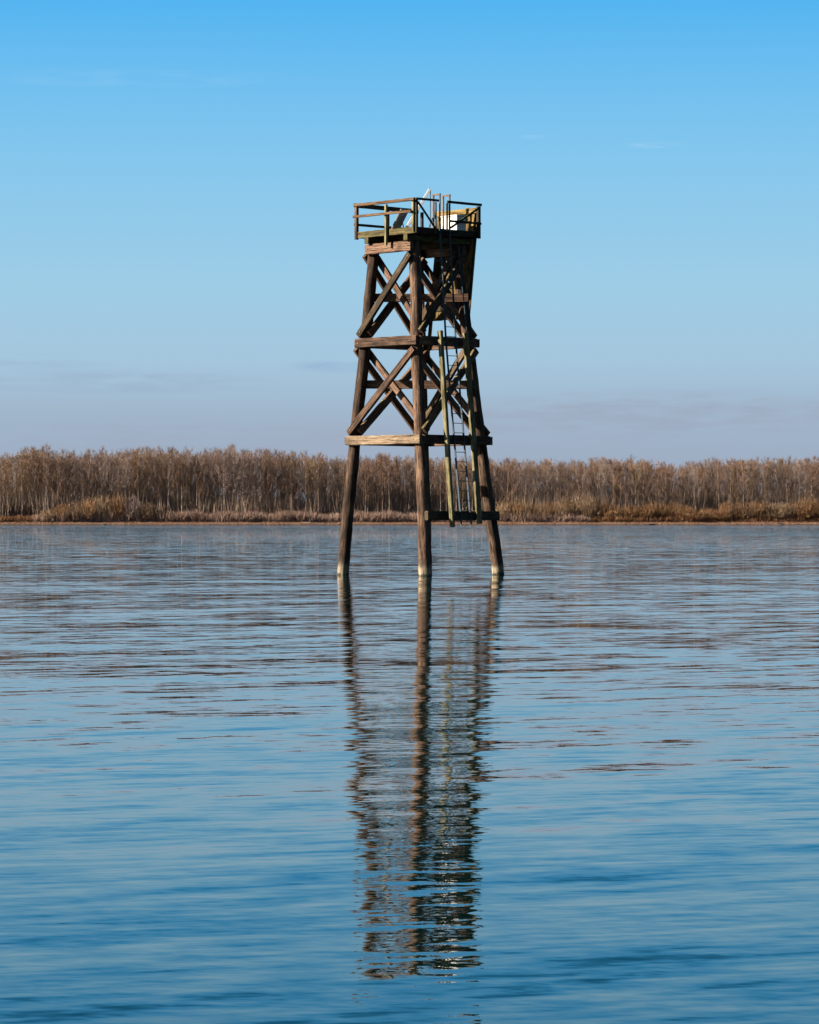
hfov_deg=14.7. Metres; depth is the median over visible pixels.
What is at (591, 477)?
bare tree
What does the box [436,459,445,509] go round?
bare tree
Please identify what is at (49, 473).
bare tree
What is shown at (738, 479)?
bare tree
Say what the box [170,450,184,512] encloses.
bare tree
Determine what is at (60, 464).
bare tree
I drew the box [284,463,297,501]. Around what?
bare tree
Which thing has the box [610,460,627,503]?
bare tree
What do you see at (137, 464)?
bare tree
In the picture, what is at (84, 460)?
bare tree
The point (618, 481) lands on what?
bare tree
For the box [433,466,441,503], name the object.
bare tree
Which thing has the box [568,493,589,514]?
willow shrub
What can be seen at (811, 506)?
willow shrub
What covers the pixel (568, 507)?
willow shrub
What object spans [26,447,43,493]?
bare tree
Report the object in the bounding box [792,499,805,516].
willow shrub
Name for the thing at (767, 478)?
bare tree
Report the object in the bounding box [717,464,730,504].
bare tree
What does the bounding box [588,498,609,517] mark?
willow shrub
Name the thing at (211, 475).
bare tree
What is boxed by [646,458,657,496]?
bare tree
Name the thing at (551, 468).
bare tree
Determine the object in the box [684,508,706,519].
willow shrub
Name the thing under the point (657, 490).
bare tree
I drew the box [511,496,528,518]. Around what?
willow shrub
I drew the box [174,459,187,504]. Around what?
bare tree
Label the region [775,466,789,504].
bare tree
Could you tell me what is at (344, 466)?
bare tree
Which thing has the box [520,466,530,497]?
bare tree
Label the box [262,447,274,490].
bare tree
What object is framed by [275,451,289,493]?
bare tree
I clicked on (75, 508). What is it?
willow shrub
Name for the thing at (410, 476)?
bare tree
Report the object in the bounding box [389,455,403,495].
bare tree
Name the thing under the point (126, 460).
bare tree
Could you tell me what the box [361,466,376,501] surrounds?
bare tree
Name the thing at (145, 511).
willow shrub
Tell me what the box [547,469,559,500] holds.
bare tree
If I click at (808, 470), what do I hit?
bare tree
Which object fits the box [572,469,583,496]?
bare tree
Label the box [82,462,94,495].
bare tree
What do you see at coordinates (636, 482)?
bare tree
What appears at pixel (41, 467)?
bare tree
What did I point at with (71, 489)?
bare tree
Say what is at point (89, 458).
bare tree
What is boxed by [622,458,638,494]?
bare tree
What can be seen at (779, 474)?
bare tree
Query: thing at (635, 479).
bare tree
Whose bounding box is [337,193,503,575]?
range tower
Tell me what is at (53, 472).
bare tree
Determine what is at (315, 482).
bare tree
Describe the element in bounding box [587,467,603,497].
bare tree
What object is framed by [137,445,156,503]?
bare tree
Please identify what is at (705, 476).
bare tree
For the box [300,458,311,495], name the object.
bare tree
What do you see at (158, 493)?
bare tree
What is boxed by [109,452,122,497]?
bare tree
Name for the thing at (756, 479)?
bare tree
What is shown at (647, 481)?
bare tree
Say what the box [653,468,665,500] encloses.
bare tree
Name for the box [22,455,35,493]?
bare tree
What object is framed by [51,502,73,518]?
willow shrub
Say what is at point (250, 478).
bare tree
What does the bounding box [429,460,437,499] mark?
bare tree
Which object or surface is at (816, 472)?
bare tree
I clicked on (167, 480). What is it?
bare tree
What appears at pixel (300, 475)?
bare tree
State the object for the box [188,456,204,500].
bare tree
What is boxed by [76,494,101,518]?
willow shrub
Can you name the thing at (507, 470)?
bare tree
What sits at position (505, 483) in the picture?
bare tree
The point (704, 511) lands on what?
willow shrub
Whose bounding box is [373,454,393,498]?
bare tree
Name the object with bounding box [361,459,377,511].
bare tree
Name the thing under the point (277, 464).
bare tree
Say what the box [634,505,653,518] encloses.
willow shrub
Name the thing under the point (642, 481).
bare tree
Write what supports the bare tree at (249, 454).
on the river bank
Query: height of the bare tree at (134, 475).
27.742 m
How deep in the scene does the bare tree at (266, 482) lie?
1303.20 m
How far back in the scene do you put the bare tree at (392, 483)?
1306.18 m
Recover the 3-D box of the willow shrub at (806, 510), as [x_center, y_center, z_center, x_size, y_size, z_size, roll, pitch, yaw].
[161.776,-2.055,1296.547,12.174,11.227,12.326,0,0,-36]
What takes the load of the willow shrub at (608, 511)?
on the river bank
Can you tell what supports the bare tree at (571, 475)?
on the river bank
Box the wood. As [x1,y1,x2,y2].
[0,443,818,504]
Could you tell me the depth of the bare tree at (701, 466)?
1306.97 m
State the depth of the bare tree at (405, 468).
1302.46 m
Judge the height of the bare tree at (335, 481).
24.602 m
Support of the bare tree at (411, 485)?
on the river bank
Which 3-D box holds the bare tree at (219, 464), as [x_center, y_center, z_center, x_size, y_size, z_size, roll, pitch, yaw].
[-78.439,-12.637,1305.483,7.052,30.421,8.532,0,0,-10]
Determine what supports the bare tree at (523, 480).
on the river bank
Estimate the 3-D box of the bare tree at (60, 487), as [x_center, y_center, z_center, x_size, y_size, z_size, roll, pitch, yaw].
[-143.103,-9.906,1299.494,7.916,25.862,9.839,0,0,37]
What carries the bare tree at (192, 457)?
on the river bank
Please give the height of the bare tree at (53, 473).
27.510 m
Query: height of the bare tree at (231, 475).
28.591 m
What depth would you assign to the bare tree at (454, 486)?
1300.37 m
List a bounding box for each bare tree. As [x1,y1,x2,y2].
[0,452,13,514]
[0,456,9,495]
[0,459,10,508]
[2,452,12,495]
[2,462,19,507]
[8,454,22,512]
[9,458,26,505]
[14,453,27,513]
[14,458,28,495]
[22,446,36,497]
[22,452,35,505]
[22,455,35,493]
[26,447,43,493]
[32,452,45,511]
[34,451,46,490]
[36,458,47,504]
[38,442,53,492]
[45,455,57,493]
[46,455,57,490]
[48,452,61,497]
[48,457,65,503]
[53,455,68,499]
[55,457,74,505]
[58,456,81,498]
[58,463,71,495]
[62,460,73,506]
[68,457,81,505]
[72,452,89,497]
[74,458,89,495]
[77,457,92,498]
[78,449,94,505]
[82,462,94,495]
[87,461,101,499]
[91,457,100,489]
[91,461,104,499]
[92,451,108,492]
[103,453,116,492]
[103,460,113,503]
[107,455,119,495]
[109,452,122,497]
[109,457,123,503]
[114,451,128,496]
[121,448,138,494]
[121,455,133,499]
[125,449,145,491]
[127,447,139,499]
[129,447,147,505]
[129,456,141,492]
[130,450,144,494]
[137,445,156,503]
[139,447,153,486]
[139,453,159,495]
[144,449,161,501]
[149,457,161,507]
[153,459,167,510]
[158,447,177,512]
[159,460,175,500]
[160,453,173,503]
[168,453,179,502]
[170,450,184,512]
[173,452,192,499]
[174,456,185,491]
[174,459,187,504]
[178,454,196,504]
[184,447,200,496]
[186,453,202,511]
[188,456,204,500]
[188,460,198,496]
[189,459,204,496]
[196,452,216,502]
[198,453,210,500]
[199,452,219,503]
[201,453,223,498]
[206,448,229,505]
[210,459,220,501]
[213,447,223,487]
[214,447,231,505]
[217,462,232,498]
[221,443,242,492]
[222,454,239,494]
[225,451,235,506]
[229,457,241,495]
[232,456,244,503]
[234,458,256,500]
[235,449,255,505]
[243,453,255,501]
[245,456,257,498]
[248,451,262,493]
[248,455,262,495]
[250,456,270,497]
[261,461,278,500]
[261,462,270,502]
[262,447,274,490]
[263,449,282,495]
[263,450,276,493]
[268,459,282,508]
[272,456,286,499]
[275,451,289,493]
[280,458,290,499]
[281,449,298,495]
[281,453,293,500]
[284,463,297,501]
[288,452,309,494]
[293,459,304,494]
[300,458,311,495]
[303,459,317,511]
[306,457,320,494]
[307,457,324,514]
[309,452,330,492]
[310,452,328,495]
[311,462,319,510]
[318,456,333,498]
[322,462,333,498]
[326,460,343,498]
[328,458,340,493]
[332,459,342,507]
[333,463,343,515]
[336,463,345,491]
[356,458,365,512]
[357,457,366,500]
[360,462,374,512]
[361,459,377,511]
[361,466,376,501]
[363,461,377,503]
[369,452,391,511]
[371,461,383,497]
[373,452,384,496]
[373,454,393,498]
[379,452,393,500]
[380,455,401,509]
[383,467,393,498]
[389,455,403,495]
[390,466,397,502]
[390,467,401,501]
[395,455,403,498]
[398,462,415,515]
[403,457,415,492]
[404,455,415,511]
[405,459,415,502]
[429,458,438,501]
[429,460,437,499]
[433,462,445,510]
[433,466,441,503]
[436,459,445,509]
[442,465,446,499]
[451,467,460,497]
[452,462,464,510]
[456,462,469,510]
[459,459,469,502]
[459,460,469,510]
[459,463,473,494]
[465,464,480,510]
[490,463,499,491]
[491,464,503,501]
[496,465,510,497]
[497,468,504,501]
[498,465,512,497]
[499,458,519,499]
[504,463,514,503]
[505,458,516,491]
[510,461,524,500]
[512,468,521,492]
[518,467,526,496]
[520,458,531,497]
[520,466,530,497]
[524,468,532,501]
[526,462,539,499]
[528,461,538,497]
[531,463,548,504]
[531,467,540,504]
[538,457,552,494]
[539,459,555,502]
[539,461,555,495]
[541,462,560,500]
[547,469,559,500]
[554,466,567,499]
[556,461,566,494]
[557,463,568,499]
[560,465,573,503]
[564,460,576,495]
[566,463,579,501]
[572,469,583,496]
[573,461,587,499]
[574,461,591,498]
[582,464,591,502]
[584,468,595,498]
[586,461,598,494]
[587,457,600,494]
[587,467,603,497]
[593,456,612,502]
[594,458,608,498]
[595,460,608,493]
[603,458,623,509]
[604,462,618,500]
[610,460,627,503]
[611,464,624,500]
[615,466,629,500]
[616,463,625,495]
[619,460,634,502]
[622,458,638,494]
[627,460,639,507]
[628,466,642,500]
[630,464,643,504]
[637,458,648,503]
[642,466,655,502]
[644,461,651,501]
[644,465,652,500]
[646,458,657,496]
[651,470,663,498]
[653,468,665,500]
[659,466,669,503]
[663,469,673,501]
[664,468,676,496]
[665,468,675,502]
[667,463,673,498]
[672,470,682,506]
[674,468,689,504]
[675,468,690,509]
[684,461,697,494]
[686,459,699,501]
[689,470,699,494]
[696,467,708,506]
[697,462,711,497]
[702,462,715,511]
[703,456,719,501]
[706,467,718,501]
[711,457,725,494]
[715,466,727,501]
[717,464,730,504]
[725,465,735,496]
[728,466,738,498]
[730,463,739,504]
[731,459,742,502]
[733,460,751,506]
[734,459,746,501]
[737,462,753,495]
[742,459,758,502]
[746,460,758,499]
[747,459,760,503]
[748,463,763,498]
[754,467,763,494]
[759,465,770,496]
[763,459,776,504]
[765,460,776,504]
[766,463,781,495]
[770,457,789,498]
[773,459,789,489]
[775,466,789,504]
[778,466,789,495]
[782,466,794,503]
[785,459,796,499]
[785,468,795,501]
[789,466,803,501]
[793,461,809,493]
[793,465,806,497]
[798,456,818,494]
[801,465,815,499]
[806,461,816,503]
[809,465,818,497]
[812,455,818,494]
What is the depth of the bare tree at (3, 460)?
1299.93 m
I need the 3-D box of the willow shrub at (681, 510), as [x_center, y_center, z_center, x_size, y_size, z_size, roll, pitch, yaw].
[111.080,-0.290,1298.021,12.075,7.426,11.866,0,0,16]
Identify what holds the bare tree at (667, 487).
on the river bank
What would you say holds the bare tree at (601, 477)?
on the river bank
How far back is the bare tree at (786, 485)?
1299.87 m
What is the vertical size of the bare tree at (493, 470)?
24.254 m
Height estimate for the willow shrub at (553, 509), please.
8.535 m
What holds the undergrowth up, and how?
on the river bank
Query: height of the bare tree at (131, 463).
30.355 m
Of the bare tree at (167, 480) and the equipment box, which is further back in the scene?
the bare tree at (167, 480)
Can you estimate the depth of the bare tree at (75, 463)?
1303.17 m
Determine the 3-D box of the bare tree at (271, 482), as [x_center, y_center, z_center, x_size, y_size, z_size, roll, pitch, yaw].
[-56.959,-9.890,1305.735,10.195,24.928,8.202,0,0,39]
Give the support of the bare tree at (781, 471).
on the river bank
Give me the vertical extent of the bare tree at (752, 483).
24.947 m
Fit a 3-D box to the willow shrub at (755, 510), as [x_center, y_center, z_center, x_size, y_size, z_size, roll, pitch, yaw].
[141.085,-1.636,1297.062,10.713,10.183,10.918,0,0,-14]
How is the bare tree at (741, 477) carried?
on the river bank
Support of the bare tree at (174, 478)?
on the river bank
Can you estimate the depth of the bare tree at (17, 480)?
1304.51 m
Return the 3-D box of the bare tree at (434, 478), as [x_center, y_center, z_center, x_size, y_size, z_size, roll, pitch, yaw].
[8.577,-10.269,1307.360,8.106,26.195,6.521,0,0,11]
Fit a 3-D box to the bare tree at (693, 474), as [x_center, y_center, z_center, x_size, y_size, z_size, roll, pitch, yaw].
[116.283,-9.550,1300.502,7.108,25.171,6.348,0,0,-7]
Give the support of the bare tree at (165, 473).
on the river bank
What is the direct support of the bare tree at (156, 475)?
on the river bank
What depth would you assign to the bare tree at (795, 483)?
1303.77 m
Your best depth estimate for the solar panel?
102.86 m
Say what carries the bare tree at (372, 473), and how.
on the river bank
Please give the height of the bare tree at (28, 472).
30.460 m
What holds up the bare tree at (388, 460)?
on the river bank
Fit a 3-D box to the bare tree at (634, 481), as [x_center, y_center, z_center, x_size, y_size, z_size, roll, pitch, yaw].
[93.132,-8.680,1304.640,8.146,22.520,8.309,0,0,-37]
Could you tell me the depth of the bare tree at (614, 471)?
1300.17 m
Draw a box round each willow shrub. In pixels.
[38,507,57,518]
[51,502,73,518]
[65,500,86,519]
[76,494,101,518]
[92,493,115,517]
[106,492,128,518]
[122,494,142,517]
[138,499,157,519]
[496,497,512,517]
[500,500,519,517]
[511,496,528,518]
[517,501,537,518]
[523,502,541,515]
[534,501,552,517]
[541,501,556,516]
[548,502,562,515]
[553,499,571,517]
[560,497,575,515]
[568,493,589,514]
[578,492,596,518]
[584,497,603,516]
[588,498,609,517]
[598,502,615,518]
[605,504,623,517]
[614,504,628,517]
[620,504,637,518]
[626,503,646,517]
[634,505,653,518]
[641,496,660,517]
[647,502,669,517]
[656,502,675,516]
[666,500,681,517]
[670,505,691,518]
[679,505,697,517]
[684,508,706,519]
[698,509,712,516]
[705,508,723,519]
[706,509,728,519]
[717,502,736,519]
[722,500,741,518]
[729,502,750,518]
[739,497,759,518]
[746,500,765,518]
[753,502,770,518]
[758,502,777,518]
[768,503,789,519]
[776,502,795,519]
[785,498,799,517]
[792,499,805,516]
[795,495,817,519]
[798,497,818,518]
[812,498,818,517]
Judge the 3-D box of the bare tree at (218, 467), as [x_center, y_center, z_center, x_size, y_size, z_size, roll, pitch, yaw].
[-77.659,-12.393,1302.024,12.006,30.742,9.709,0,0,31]
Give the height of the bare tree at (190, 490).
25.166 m
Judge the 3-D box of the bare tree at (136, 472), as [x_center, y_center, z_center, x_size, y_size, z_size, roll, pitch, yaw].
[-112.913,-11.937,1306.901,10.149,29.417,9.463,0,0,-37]
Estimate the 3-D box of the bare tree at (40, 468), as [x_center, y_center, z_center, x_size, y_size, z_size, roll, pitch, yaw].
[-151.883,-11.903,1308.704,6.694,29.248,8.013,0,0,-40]
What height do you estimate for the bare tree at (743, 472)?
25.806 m
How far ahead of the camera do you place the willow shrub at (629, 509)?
1294.68 m
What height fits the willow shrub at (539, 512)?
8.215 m
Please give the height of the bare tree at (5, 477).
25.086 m
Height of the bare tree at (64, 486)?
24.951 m
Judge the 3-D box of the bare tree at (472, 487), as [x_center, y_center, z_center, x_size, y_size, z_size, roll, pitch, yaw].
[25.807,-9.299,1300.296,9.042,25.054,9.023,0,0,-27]
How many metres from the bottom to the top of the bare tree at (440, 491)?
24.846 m
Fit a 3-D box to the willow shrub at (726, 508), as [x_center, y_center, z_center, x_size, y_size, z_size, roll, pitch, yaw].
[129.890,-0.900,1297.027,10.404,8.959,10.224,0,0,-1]
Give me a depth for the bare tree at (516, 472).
1304.48 m
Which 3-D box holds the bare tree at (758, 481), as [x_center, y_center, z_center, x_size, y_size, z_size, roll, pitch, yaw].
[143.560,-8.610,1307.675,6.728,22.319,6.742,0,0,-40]
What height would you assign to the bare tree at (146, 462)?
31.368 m
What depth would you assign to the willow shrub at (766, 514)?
1295.22 m
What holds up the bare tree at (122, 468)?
on the river bank
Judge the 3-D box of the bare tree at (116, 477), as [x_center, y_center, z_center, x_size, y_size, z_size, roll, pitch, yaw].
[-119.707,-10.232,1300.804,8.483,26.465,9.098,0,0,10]
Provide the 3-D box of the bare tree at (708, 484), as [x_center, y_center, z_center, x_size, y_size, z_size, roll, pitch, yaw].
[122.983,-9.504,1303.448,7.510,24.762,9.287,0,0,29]
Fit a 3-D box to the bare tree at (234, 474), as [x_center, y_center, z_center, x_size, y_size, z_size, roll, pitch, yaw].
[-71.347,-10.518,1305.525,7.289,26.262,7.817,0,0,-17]
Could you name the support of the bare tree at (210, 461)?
on the river bank
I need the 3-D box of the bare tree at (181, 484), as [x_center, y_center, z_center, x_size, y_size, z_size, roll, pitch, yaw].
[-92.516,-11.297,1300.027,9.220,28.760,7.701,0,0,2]
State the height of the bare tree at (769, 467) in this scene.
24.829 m
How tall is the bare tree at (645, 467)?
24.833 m
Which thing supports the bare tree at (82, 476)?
on the river bank
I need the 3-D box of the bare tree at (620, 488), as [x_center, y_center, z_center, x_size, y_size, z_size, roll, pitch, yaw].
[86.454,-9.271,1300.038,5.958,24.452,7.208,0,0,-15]
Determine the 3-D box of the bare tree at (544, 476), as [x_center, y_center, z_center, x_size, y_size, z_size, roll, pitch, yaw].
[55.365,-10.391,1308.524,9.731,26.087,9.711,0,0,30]
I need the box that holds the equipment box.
[441,215,465,230]
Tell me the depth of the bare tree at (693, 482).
1306.29 m
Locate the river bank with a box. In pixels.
[0,521,818,524]
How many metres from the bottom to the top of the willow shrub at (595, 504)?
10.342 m
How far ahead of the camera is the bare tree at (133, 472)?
1300.08 m
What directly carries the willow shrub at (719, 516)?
on the river bank
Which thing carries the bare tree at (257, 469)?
on the river bank
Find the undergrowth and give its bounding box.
[0,481,818,517]
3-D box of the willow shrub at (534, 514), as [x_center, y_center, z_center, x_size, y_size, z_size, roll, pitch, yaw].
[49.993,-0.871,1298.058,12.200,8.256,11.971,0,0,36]
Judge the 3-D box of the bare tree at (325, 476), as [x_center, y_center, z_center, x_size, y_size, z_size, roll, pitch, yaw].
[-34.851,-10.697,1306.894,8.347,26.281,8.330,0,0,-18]
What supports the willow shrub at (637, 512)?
on the river bank
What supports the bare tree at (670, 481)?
on the river bank
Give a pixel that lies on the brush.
(284, 515)
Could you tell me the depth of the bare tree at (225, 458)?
1299.89 m
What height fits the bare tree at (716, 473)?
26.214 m
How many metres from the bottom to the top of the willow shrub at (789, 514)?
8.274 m
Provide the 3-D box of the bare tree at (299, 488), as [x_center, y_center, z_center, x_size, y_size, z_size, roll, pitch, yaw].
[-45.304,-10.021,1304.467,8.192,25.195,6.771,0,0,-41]
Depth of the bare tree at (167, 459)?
1299.76 m
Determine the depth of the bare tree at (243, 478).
1299.89 m
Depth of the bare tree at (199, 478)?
1300.54 m
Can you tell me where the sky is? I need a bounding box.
[0,0,818,499]
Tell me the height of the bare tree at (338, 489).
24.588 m
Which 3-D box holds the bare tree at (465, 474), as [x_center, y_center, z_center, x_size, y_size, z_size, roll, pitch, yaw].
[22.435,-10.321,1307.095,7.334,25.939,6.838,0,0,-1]
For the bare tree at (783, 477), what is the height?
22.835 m
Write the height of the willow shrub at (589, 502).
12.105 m
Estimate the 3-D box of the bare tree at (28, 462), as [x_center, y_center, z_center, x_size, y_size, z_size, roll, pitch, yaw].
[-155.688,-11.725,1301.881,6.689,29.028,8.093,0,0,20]
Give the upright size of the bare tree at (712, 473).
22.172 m
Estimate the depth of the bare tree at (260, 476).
1300.24 m
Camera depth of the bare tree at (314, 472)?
1299.44 m
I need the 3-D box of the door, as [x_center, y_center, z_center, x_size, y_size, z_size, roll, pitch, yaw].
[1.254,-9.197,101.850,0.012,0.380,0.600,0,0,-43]
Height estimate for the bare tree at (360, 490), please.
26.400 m
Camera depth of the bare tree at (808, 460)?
1305.09 m
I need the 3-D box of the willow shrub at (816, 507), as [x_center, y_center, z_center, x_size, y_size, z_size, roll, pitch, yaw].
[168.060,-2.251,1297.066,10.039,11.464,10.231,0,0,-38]
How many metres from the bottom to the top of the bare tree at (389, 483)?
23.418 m
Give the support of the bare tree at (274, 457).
on the river bank
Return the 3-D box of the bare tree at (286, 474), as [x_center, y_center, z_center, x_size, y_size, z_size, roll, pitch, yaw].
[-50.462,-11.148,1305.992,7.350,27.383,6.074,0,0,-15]
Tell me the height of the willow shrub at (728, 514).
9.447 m
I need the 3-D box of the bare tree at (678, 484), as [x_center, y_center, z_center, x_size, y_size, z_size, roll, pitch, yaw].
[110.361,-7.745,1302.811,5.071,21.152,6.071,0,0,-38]
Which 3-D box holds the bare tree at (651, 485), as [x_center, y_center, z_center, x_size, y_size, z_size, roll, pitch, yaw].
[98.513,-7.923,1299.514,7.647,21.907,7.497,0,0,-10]
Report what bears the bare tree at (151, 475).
on the river bank
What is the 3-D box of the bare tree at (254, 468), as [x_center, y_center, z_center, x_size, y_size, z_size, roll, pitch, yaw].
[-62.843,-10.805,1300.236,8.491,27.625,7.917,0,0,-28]
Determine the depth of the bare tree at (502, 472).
1304.76 m
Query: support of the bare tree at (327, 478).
on the river bank
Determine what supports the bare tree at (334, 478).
on the river bank
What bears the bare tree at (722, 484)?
on the river bank
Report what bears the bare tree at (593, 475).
on the river bank
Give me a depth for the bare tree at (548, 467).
1301.02 m
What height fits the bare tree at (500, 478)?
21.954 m
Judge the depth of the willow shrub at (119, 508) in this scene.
1294.71 m
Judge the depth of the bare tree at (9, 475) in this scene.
1307.38 m
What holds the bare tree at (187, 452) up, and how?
on the river bank
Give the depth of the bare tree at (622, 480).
1304.44 m
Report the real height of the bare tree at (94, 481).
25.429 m
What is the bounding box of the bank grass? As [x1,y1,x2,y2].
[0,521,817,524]
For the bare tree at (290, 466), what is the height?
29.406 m
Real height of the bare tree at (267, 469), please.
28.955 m
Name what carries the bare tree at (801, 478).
on the river bank
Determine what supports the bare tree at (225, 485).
on the river bank
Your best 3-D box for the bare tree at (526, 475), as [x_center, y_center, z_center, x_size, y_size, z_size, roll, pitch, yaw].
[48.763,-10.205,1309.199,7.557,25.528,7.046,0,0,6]
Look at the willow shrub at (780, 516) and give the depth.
1294.23 m
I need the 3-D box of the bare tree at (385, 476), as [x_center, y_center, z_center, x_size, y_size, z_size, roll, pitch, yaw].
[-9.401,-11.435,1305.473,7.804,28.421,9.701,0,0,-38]
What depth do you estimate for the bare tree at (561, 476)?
1300.92 m
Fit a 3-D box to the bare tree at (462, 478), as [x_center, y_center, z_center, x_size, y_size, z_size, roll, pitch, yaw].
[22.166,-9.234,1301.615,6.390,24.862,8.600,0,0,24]
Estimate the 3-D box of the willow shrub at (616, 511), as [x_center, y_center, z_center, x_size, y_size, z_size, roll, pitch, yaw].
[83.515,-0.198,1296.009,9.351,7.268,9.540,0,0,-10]
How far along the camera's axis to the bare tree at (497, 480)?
1306.75 m
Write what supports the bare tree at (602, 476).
on the river bank
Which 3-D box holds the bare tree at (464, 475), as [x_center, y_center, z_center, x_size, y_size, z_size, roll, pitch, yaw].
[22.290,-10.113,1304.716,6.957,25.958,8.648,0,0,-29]
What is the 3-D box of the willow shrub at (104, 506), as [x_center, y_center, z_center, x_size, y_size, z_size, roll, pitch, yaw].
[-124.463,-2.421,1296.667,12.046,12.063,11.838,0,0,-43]
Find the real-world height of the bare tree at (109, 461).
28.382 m
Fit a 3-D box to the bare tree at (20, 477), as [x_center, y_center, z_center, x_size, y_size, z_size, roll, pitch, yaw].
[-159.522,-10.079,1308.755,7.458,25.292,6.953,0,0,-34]
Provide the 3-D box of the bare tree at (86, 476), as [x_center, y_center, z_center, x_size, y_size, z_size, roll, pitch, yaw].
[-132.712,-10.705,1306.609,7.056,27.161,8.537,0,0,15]
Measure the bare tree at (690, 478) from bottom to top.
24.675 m
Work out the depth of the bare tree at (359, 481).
1303.42 m
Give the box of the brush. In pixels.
[0,508,818,521]
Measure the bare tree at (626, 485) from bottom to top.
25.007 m
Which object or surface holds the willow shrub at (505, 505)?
on the river bank
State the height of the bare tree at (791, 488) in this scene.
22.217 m
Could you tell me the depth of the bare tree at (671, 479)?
1307.22 m
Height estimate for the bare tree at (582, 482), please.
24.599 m
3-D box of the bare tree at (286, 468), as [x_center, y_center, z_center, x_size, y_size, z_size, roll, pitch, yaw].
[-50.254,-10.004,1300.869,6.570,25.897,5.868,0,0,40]
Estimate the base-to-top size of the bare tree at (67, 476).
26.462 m
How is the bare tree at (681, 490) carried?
on the river bank
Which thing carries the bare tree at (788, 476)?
on the river bank
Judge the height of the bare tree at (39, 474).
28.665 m
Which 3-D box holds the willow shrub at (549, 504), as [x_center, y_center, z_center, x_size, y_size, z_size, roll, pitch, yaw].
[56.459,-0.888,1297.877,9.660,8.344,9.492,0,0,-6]
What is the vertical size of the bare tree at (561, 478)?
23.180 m
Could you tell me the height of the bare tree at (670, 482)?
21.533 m
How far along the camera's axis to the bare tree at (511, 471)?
1308.44 m
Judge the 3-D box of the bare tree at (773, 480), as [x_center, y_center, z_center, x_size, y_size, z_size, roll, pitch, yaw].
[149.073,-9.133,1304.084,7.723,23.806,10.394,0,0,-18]
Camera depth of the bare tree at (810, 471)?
1299.90 m
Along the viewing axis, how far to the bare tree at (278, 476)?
1306.01 m
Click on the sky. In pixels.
(182, 264)
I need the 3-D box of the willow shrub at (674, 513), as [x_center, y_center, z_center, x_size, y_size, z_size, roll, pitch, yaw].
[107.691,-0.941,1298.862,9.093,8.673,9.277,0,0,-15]
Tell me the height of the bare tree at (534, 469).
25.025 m
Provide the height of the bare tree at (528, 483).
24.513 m
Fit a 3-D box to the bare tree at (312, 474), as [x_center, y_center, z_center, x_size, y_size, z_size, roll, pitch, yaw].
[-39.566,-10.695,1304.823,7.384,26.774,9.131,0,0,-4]
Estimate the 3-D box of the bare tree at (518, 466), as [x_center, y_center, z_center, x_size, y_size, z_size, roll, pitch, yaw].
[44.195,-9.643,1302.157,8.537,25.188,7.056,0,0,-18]
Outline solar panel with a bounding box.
[391,209,407,228]
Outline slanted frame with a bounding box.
[406,189,434,227]
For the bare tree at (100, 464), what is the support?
on the river bank
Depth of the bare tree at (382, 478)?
1299.74 m
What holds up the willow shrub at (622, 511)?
on the river bank
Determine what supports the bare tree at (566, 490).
on the river bank
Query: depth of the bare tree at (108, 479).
1307.22 m
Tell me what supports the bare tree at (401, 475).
on the river bank
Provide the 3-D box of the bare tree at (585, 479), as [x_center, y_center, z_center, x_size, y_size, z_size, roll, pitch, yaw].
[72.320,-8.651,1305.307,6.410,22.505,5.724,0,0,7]
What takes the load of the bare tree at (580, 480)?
on the river bank
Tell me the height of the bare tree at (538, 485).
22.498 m
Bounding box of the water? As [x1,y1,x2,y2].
[0,525,818,1023]
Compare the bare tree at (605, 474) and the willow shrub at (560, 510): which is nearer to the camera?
the willow shrub at (560, 510)
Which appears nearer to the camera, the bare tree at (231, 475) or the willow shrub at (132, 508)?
the willow shrub at (132, 508)
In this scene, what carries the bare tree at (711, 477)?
on the river bank
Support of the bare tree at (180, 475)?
on the river bank
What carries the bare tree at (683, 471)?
on the river bank
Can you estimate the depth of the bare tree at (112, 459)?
1303.67 m
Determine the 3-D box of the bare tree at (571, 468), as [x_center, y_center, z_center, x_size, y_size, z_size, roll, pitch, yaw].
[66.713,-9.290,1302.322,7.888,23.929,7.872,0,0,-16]
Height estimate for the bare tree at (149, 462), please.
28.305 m
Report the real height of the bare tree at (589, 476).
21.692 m
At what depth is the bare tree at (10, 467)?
1305.73 m
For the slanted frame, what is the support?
on the range tower
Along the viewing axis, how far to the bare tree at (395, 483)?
1303.87 m
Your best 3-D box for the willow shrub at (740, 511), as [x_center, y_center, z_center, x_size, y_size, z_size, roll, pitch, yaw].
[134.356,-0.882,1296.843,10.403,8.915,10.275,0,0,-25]
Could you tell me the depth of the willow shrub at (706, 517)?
1295.38 m
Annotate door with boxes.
[444,218,454,229]
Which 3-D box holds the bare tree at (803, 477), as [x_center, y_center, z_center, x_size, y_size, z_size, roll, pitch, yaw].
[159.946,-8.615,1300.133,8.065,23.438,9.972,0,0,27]
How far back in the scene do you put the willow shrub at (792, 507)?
1296.74 m
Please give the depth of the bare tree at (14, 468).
1300.12 m
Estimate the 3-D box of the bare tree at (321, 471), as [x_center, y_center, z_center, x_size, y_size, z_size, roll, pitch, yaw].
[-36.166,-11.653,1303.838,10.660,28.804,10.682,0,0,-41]
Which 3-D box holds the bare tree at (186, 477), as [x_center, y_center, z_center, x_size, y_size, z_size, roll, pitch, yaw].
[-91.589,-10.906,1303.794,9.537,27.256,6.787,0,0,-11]

